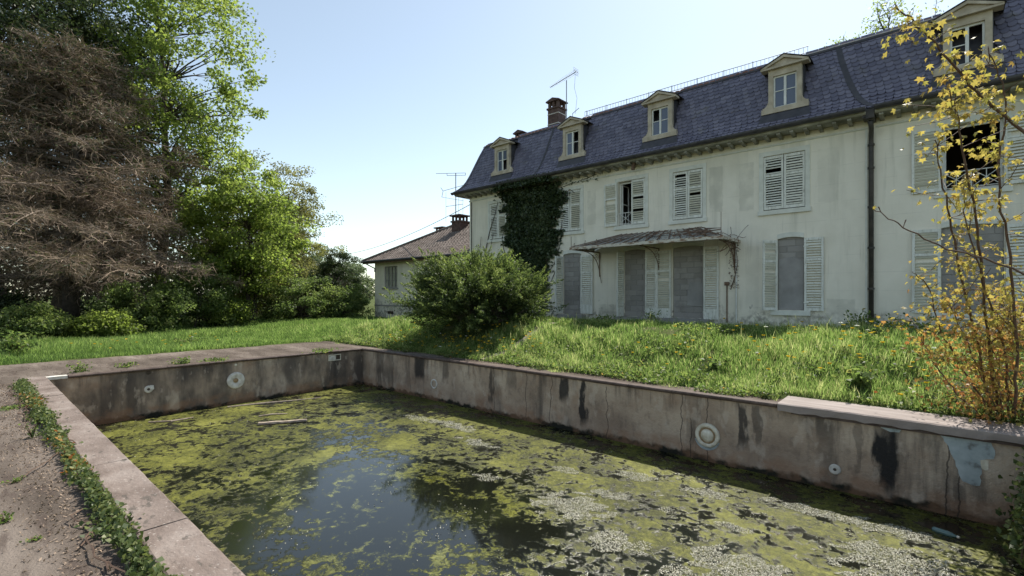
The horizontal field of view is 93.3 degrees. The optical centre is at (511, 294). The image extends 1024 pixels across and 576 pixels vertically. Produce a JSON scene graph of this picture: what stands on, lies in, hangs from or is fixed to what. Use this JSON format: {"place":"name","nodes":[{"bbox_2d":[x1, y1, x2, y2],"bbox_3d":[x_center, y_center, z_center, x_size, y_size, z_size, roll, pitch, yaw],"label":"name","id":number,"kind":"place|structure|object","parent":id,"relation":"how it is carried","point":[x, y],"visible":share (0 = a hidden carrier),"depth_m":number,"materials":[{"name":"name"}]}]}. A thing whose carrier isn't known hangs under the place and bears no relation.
{"place":"outdoors","nodes":[
{"label":"outdoors","id":0,"kind":"place"},
{"bbox_2d":[0,315,386,365],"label":"edge grass","id":1,"kind":"structure","parent":0,"point":[258,331],"depth_m":17.20,"materials":[{"name":"green plant"}]},
{"bbox_2d":[0,341,782,575],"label":"paving","id":2,"kind":"structure","parent":0,"point":[13,554],"depth_m":4.40,"materials":[{"name":"beige stone"}]},
{"bbox_2d":[0,511,14,523],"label":"paving weed","id":3,"kind":"object","parent":2,"relation":"on","point":[6,519],"visible":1,"depth_m":3.67,"materials":[{"name":"green plant"}]},
{"bbox_2d":[0,404,24,410],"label":"paving weed","id":4,"kind":"object","parent":2,"relation":"on","point":[8,407],"visible":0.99,"depth_m":7.29,"materials":[{"name":"green plant"}]},
{"bbox_2d":[0,475,25,483],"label":"paving weed","id":5,"kind":"object","parent":2,"relation":"on","point":[17,479],"visible":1,"depth_m":4.43,"materials":[{"name":"green plant"}]},
{"bbox_2d":[18,421,42,437],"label":"paving weed","id":6,"kind":"object","parent":2,"relation":"on","point":[30,433],"visible":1,"depth_m":5.81,"materials":[{"name":"green plant"}]},
{"bbox_2d":[19,535,42,542],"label":"paving weed","id":7,"kind":"object","parent":2,"relation":"on","point":[34,538],"visible":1,"depth_m":3.38,"materials":[{"name":"green plant"}]},
{"bbox_2d":[66,360,92,372],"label":"paving weed","id":8,"kind":"object","parent":2,"relation":"on","point":[78,368],"visible":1,"depth_m":10.78,"materials":[{"name":"green plant"}]},
{"bbox_2d":[8,377,190,575],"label":"creeping vine","id":9,"kind":"object","parent":2,"relation":"on","point":[131,550],"visible":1,"depth_m":3.87,"materials":[{"name":"green plant"}]},
{"bbox_2d":[114,361,138,367],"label":"paving weed","id":10,"kind":"object","parent":2,"relation":"on","point":[126,364],"visible":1,"depth_m":11.53,"materials":[{"name":"green plant"}]},
{"bbox_2d":[167,356,190,364],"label":"paving weed","id":11,"kind":"object","parent":2,"relation":"on","point":[185,360],"visible":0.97,"depth_m":12.05,"materials":[{"name":"green plant"}]},
{"bbox_2d":[199,356,229,361],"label":"paving weed","id":12,"kind":"object","parent":2,"relation":"on","point":[214,359],"visible":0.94,"depth_m":12.56,"materials":[{"name":"green plant"}]},
{"bbox_2d":[302,347,338,353],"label":"paving weed","id":13,"kind":"object","parent":2,"relation":"on","point":[323,350],"visible":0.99,"depth_m":14.76,"materials":[{"name":"green plant"}]},
{"bbox_2d":[0,344,778,575],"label":"dry litter","id":14,"kind":"object","parent":2,"relation":"on","point":[50,501],"visible":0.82,"depth_m":4.39,"materials":[{"name":"brown plant"}]},
{"bbox_2d":[528,366,549,369],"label":"rim weed","id":15,"kind":"object","parent":2,"relation":"on","point":[539,368],"visible":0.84,"depth_m":11.13,"materials":[{"name":"green plant"}]},
{"bbox_2d":[756,391,785,398],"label":"rim weed","id":16,"kind":"object","parent":2,"relation":"on","point":[763,395],"visible":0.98,"depth_m":8.06,"materials":[{"name":"green plant"}]},
{"bbox_2d":[0,0,963,295],"label":"sky","id":17,"kind":"structure","parent":0,"point":[380,98],"materials":[{"name":"blue"}]},
{"bbox_2d":[6,296,1023,424],"bbox_3d":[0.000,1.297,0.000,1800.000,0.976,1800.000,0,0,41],"label":"ground","id":18,"kind":"structure","parent":0,"point":[457,340],"depth_m":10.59,"materials":[{"name":"green plant"}]},
{"bbox_2d":[0,288,35,313],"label":"undergrowth bush","id":19,"kind":"object","parent":18,"relation":"on","point":[6,299],"visible":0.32,"depth_m":19.47,"materials":[{"name":"green plant"}]},
{"bbox_2d":[0,325,42,355],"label":"feathery plant","id":20,"kind":"object","parent":18,"relation":"on","point":[10,343],"visible":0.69,"depth_m":13.32,"materials":[{"name":"green plant"}]},
{"bbox_2d":[0,72,50,287],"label":"evergreen tree","id":21,"kind":"object","parent":18,"relation":"on","point":[9,153],"visible":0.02,"depth_m":24.71,"materials":[{"name":"green plant"}]},
{"bbox_2d":[0,299,74,338],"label":"undergrowth bush","id":22,"kind":"object","parent":18,"relation":"on","point":[40,319],"visible":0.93,"depth_m":17.64,"materials":[{"name":"green plant"}]},
{"bbox_2d":[0,0,178,302],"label":"evergreen tree","id":23,"kind":"object","parent":18,"relation":"on","point":[62,16],"visible":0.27,"depth_m":22.74,"materials":[{"name":"green plant"}]},
{"bbox_2d":[59,308,146,336],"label":"undergrowth bush","id":24,"kind":"object","parent":18,"relation":"on","point":[112,323],"visible":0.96,"depth_m":18.72,"materials":[{"name":"green plant"}]},
{"bbox_2d":[0,0,227,311],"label":"evergreen tree","id":25,"kind":"object","parent":18,"relation":"on","point":[56,303],"visible":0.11,"depth_m":26.30,"materials":[{"name":"green plant"}]},
{"bbox_2d":[0,14,245,323],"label":"bare conifer","id":26,"kind":"object","parent":18,"relation":"on","point":[77,257],"visible":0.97,"depth_m":20.74,"materials":[{"name":"brown plant"}]},
{"bbox_2d":[84,276,196,331],"bbox_3d":[-16.365,0.540,21.476,3.941,2.809,3.791,0,0,-37],"label":"undergrowth bush","id":27,"kind":"object","parent":18,"relation":"on","point":[151,317],"visible":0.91,"depth_m":21.03,"materials":[{"name":"green plant"}]},
{"bbox_2d":[74,0,275,324],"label":"maple tree","id":28,"kind":"object","parent":18,"relation":"on","point":[193,108],"visible":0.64,"depth_m":26.11,"materials":[{"name":"green plant"}]},
{"bbox_2d":[164,337,206,343],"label":"weed tuft","id":29,"kind":"object","parent":18,"relation":"on","point":[188,339],"visible":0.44,"depth_m":16.49,"materials":[{"name":"green plant"}]},
{"bbox_2d":[0,163,374,316],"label":"woodland","id":30,"kind":"object","parent":18,"relation":"on","point":[82,303],"visible":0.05,"depth_m":34.74,"materials":[{"name":"green plant"}]},
{"bbox_2d":[154,254,239,327],"bbox_3d":[-15.675,-0.098,24.315,3.612,4.087,4.659,0,0,-19],"label":"undergrowth bush","id":31,"kind":"object","parent":18,"relation":"on","point":[214,303],"visible":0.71,"depth_m":23.71,"materials":[{"name":"green plant"}]},
{"bbox_2d":[188,293,256,326],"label":"undergrowth bush","id":32,"kind":"object","parent":18,"relation":"on","point":[241,310],"visible":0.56,"depth_m":24.73,"materials":[{"name":"green plant"}]},
{"bbox_2d":[158,147,321,320],"bbox_3d":[-14.524,-2.987,26.328,7.425,9.793,7.558,0,0,41],"label":"maple tree","id":33,"kind":"object","parent":18,"relation":"on","point":[263,212],"visible":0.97,"depth_m":25.48,"materials":[{"name":"green plant"}]},
{"bbox_2d":[228,245,309,318],"bbox_3d":[-14.479,-0.562,28.953,4.261,5.035,4.634,0,0,-3],"label":"undergrowth bush","id":34,"kind":"object","parent":18,"relation":"on","point":[259,297],"visible":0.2,"depth_m":28.78,"materials":[{"name":"green plant"}]},
{"bbox_2d":[203,148,349,300],"bbox_3d":[-15.841,-3.696,33.110,8.803,11.392,8.591,0,0,41],"label":"olive leaved tree","id":35,"kind":"object","parent":18,"relation":"on","point":[304,209],"visible":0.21,"depth_m":32.62,"materials":[{"name":"green plant"}]},
{"bbox_2d":[257,274,344,319],"bbox_3d":[-12.440,0.318,28.632,4.707,3.092,4.609,0,0,41],"label":"light green bush","id":36,"kind":"object","parent":18,"relation":"on","point":[315,302],"visible":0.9,"depth_m":27.83,"materials":[{"name":"green plant"}]},
{"bbox_2d":[303,252,333,278],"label":"distant tree","id":37,"kind":"object","parent":18,"relation":"on","point":[319,258],"visible":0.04,"depth_m":63.63,"materials":[{"name":"green plant"}]},
{"bbox_2d":[312,247,367,316],"bbox_3d":[-11.091,-0.560,31.122,3.492,4.835,3.642,0,0,-22],"label":"holly bush","id":38,"kind":"object","parent":18,"relation":"on","point":[340,273],"visible":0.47,"depth_m":30.91,"materials":[{"name":"green plant"}]},
{"bbox_2d":[322,283,375,317],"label":"light green bush","id":39,"kind":"object","parent":18,"relation":"on","point":[358,301],"visible":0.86,"depth_m":29.28,"materials":[{"name":"green plant"}]},
{"bbox_2d":[336,262,374,299],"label":"distant tree","id":40,"kind":"object","parent":18,"relation":"on","point":[356,272],"visible":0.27,"depth_m":61.50,"materials":[{"name":"green plant"}]},
{"bbox_2d":[360,214,469,317],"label":"side building","id":41,"kind":"structure","parent":18,"relation":"on","point":[391,265],"depth_m":29.62,"materials":[{"name":"paint"}]},
{"bbox_2d":[385,266,396,287],"bbox_3d":[-7.455,-1.115,30.066,1.450,1.320,0.066,0,0,41],"label":"shutter","id":42,"kind":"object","parent":41,"relation":"in","point":[388,270],"depth_m":30.22,"materials":[{"name":"grey wood"}]},
{"bbox_2d":[436,173,465,213],"bbox_3d":[-3.748,-5.793,30.527,2.104,3.836,0.051,0,0,0],"label":"roof antenna","id":43,"kind":"object","parent":41,"relation":"on","point":[455,175],"visible":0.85,"depth_m":30.51,"materials":[{"name":"metal"}]},
{"bbox_2d":[404,338,431,346],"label":"weed tuft","id":44,"kind":"object","parent":18,"relation":"on","point":[414,342],"visible":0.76,"depth_m":15.02,"materials":[{"name":"green plant"}]},
{"bbox_2d":[378,244,568,336],"bbox_3d":[-1.239,-0.076,15.492,5.235,3.264,5.862,0,0,41],"label":"juniper bush","id":45,"kind":"object","parent":18,"relation":"on","point":[471,290],"visible":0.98,"depth_m":14.63,"materials":[{"name":"green plant"}]},
{"bbox_2d":[24,348,1023,575],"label":"swimming pool","id":46,"kind":"structure","parent":18,"relation":"in","point":[952,476],"depth_m":8.32,"materials":[{"name":"concrete"}]},
{"bbox_2d":[95,384,1023,575],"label":"pool water","id":47,"kind":"structure","parent":46,"relation":"in","point":[351,532],"depth_m":6.72,"materials":[{"name":"green liquid"}]},
{"bbox_2d":[148,417,193,422],"bbox_3d":[-7.752,2.857,10.993,0.851,0.046,0.218,0,0,-31],"label":"floating stick","id":48,"kind":"object","parent":47,"relation":"on","point":[169,420],"visible":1,"depth_m":10.91,"materials":[{"name":"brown wood"}]},
{"bbox_2d":[259,413,286,416],"bbox_3d":[-5.687,2.850,11.517,0.606,0.055,0.046,0,0,-25],"label":"floating stick","id":49,"kind":"object","parent":47,"relation":"on","point":[272,414],"visible":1,"depth_m":11.51,"materials":[{"name":"brown wood"}]},
{"bbox_2d":[227,397,321,407],"bbox_3d":[-6.278,2.855,12.894,2.262,0.045,0.055,0,0,-30],"label":"floating stick","id":50,"kind":"object","parent":47,"relation":"on","point":[270,402],"visible":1,"depth_m":12.78,"materials":[{"name":"brown wood"}]},
{"bbox_2d":[258,419,306,424],"bbox_3d":[-5.127,2.832,10.819,0.986,0.041,0.157,0,0,-18],"label":"driftwood plank","id":51,"kind":"object","parent":47,"relation":"on","point":[277,422],"visible":1,"depth_m":10.77,"materials":[{"name":"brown wood"}]},
{"bbox_2d":[110,386,1003,575],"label":"duckweed","id":52,"kind":"object","parent":47,"relation":"on","point":[739,557],"visible":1,"depth_m":5.54,"materials":[{"name":"green plant"}]},
{"bbox_2d":[932,526,959,538],"bbox_3d":[5.199,2.858,5.793,0.071,0.076,0.257,0,0,-27],"label":"plastic bottle","id":53,"kind":"object","parent":47,"relation":"on","point":[942,531],"visible":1,"depth_m":5.79,"materials":[{"name":"teal plastic"}]},
{"bbox_2d":[777,396,1023,446],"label":"stone slab","id":54,"kind":"structure","parent":46,"relation":"on","point":[1006,433],"depth_m":6.63,"materials":[{"name":"white stone"}]},
{"bbox_2d":[995,447,1023,574],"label":"hanging ivy","id":55,"kind":"object","parent":46,"relation":"hanging from","point":[1015,537],"visible":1,"depth_m":4.98,"materials":[{"name":"green plant"}]},
{"bbox_2d":[70,318,1004,394],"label":"dandelions","id":56,"kind":"object","parent":18,"relation":"on","point":[942,325],"visible":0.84,"depth_m":9.79,"materials":[{"name":"plant"}]},
{"bbox_2d":[584,314,620,320],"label":"weed tuft","id":57,"kind":"object","parent":18,"relation":"on","point":[600,317],"visible":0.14,"depth_m":15.49,"materials":[{"name":"green plant"}]},
{"bbox_2d":[644,309,667,320],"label":"weed tuft","id":58,"kind":"object","parent":18,"relation":"on","point":[651,315],"visible":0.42,"depth_m":14.04,"materials":[{"name":"green plant"}]},
{"bbox_2d":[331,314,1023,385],"bbox_3d":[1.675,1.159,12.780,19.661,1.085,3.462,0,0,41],"label":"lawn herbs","id":59,"kind":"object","parent":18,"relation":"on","point":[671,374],"visible":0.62,"depth_m":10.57,"materials":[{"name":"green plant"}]},
{"bbox_2d":[334,327,1023,421],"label":"clover cover","id":60,"kind":"object","parent":18,"relation":"on","point":[718,389],"visible":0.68,"depth_m":10.36,"materials":[{"name":"green plant"}]},
{"bbox_2d":[700,357,730,371],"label":"weed tuft","id":61,"kind":"object","parent":18,"relation":"on","point":[716,363],"visible":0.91,"depth_m":9.42,"materials":[{"name":"green plant"}]},
{"bbox_2d":[450,0,1023,335],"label":"country house","id":62,"kind":"structure","parent":18,"relation":"on","point":[800,165],"depth_m":15.16,"materials":[{"name":"paint"}]},
{"bbox_2d":[349,205,468,253],"bbox_3d":[-9.614,-4.130,35.872,0.038,1.027,27.029,0,0,-34],"label":"overhead cable","id":63,"kind":"object","parent":62,"relation":"attached to","point":[413,232],"visible":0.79,"depth_m":30.63,"materials":[{"name":"metal"}]},
{"bbox_2d":[480,202,497,261],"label":"dry wall vine","id":64,"kind":"object","parent":62,"relation":"attached to","point":[489,232],"visible":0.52,"depth_m":23.51,"materials":[{"name":"brown plant"}]},
{"bbox_2d":[488,171,596,312],"bbox_3d":[1.239,-2.184,21.077,6.080,6.148,0.852,0,0,41],"label":"climbing ivy","id":65,"kind":"object","parent":62,"relation":"attached to","point":[527,220],"visible":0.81,"depth_m":21.41,"materials":[{"name":"green plant"}]},
{"bbox_2d":[550,68,578,118],"bbox_3d":[2.437,-9.059,22.515,1.633,2.568,0.420,0,0,41],"label":"roof aerial","id":66,"kind":"object","parent":62,"relation":"on","point":[566,90],"visible":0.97,"depth_m":22.42,"materials":[{"name":"metal"}]},
{"bbox_2d":[620,181,643,225],"bbox_3d":[4.896,-3.555,18.951,1.140,1.680,0.585,0,0,41],"label":"window frame","id":67,"kind":"structure","parent":62,"relation":"in","point":[622,184],"depth_m":19.10,"materials":[{"name":"white paint"}]},
{"bbox_2d":[569,228,740,276],"bbox_3d":[4.873,-1.640,17.216,5.660,1.830,1.712,0,0,41],"label":"glass canopy","id":68,"kind":"object","parent":62,"relation":"attached to","point":[611,241],"visible":0.98,"depth_m":17.03,"materials":[{"name":"metal"}]},
{"bbox_2d":[599,225,747,289],"bbox_3d":[5.230,-1.254,17.090,5.764,2.164,1.877,0,0,41],"label":"withered vine","id":69,"kind":"object","parent":68,"relation":"attached to","point":[706,230],"visible":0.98,"depth_m":16.03,"materials":[{"name":"plant"}]},
{"bbox_2d":[942,119,1002,191],"bbox_3d":[12.022,-3.555,12.668,1.140,1.680,0.585,0,0,41],"label":"window frame","id":70,"kind":"structure","parent":62,"relation":"in","point":[1001,120],"depth_m":12.50,"materials":[{"name":"white paint"}]},
{"bbox_2d":[845,363,877,390],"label":"weed tuft","id":71,"kind":"object","parent":18,"relation":"on","point":[863,376],"visible":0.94,"depth_m":7.79,"materials":[{"name":"green plant"}]},
{"bbox_2d":[843,308,882,327],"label":"tall weeds","id":72,"kind":"object","parent":18,"relation":"on","point":[862,320],"visible":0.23,"depth_m":12.47,"materials":[{"name":"green plant"}]},
{"bbox_2d":[824,0,948,46],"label":"tree behind house","id":73,"kind":"object","parent":18,"relation":"on","point":[877,28],"visible":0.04,"depth_m":20.41,"materials":[{"name":"green plant"}]},
{"bbox_2d":[866,312,933,329],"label":"tall weeds","id":74,"kind":"object","parent":18,"relation":"on","point":[930,317],"visible":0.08,"depth_m":11.68,"materials":[{"name":"green plant"}]},
{"bbox_2d":[872,317,964,334],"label":"tall weeds","id":75,"kind":"object","parent":18,"relation":"on","point":[905,326],"visible":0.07,"depth_m":10.23,"materials":[{"name":"green plant"}]},
{"bbox_2d":[871,4,1023,426],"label":"maple shrub","id":76,"kind":"object","parent":18,"relation":"on","point":[997,386],"visible":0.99,"depth_m":5.53,"materials":[{"name":"yellow plant"}]},
{"bbox_2d":[480,322,556,359],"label":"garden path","id":77,"kind":"structure","parent":0,"point":[520,340],"depth_m":13.30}
]}

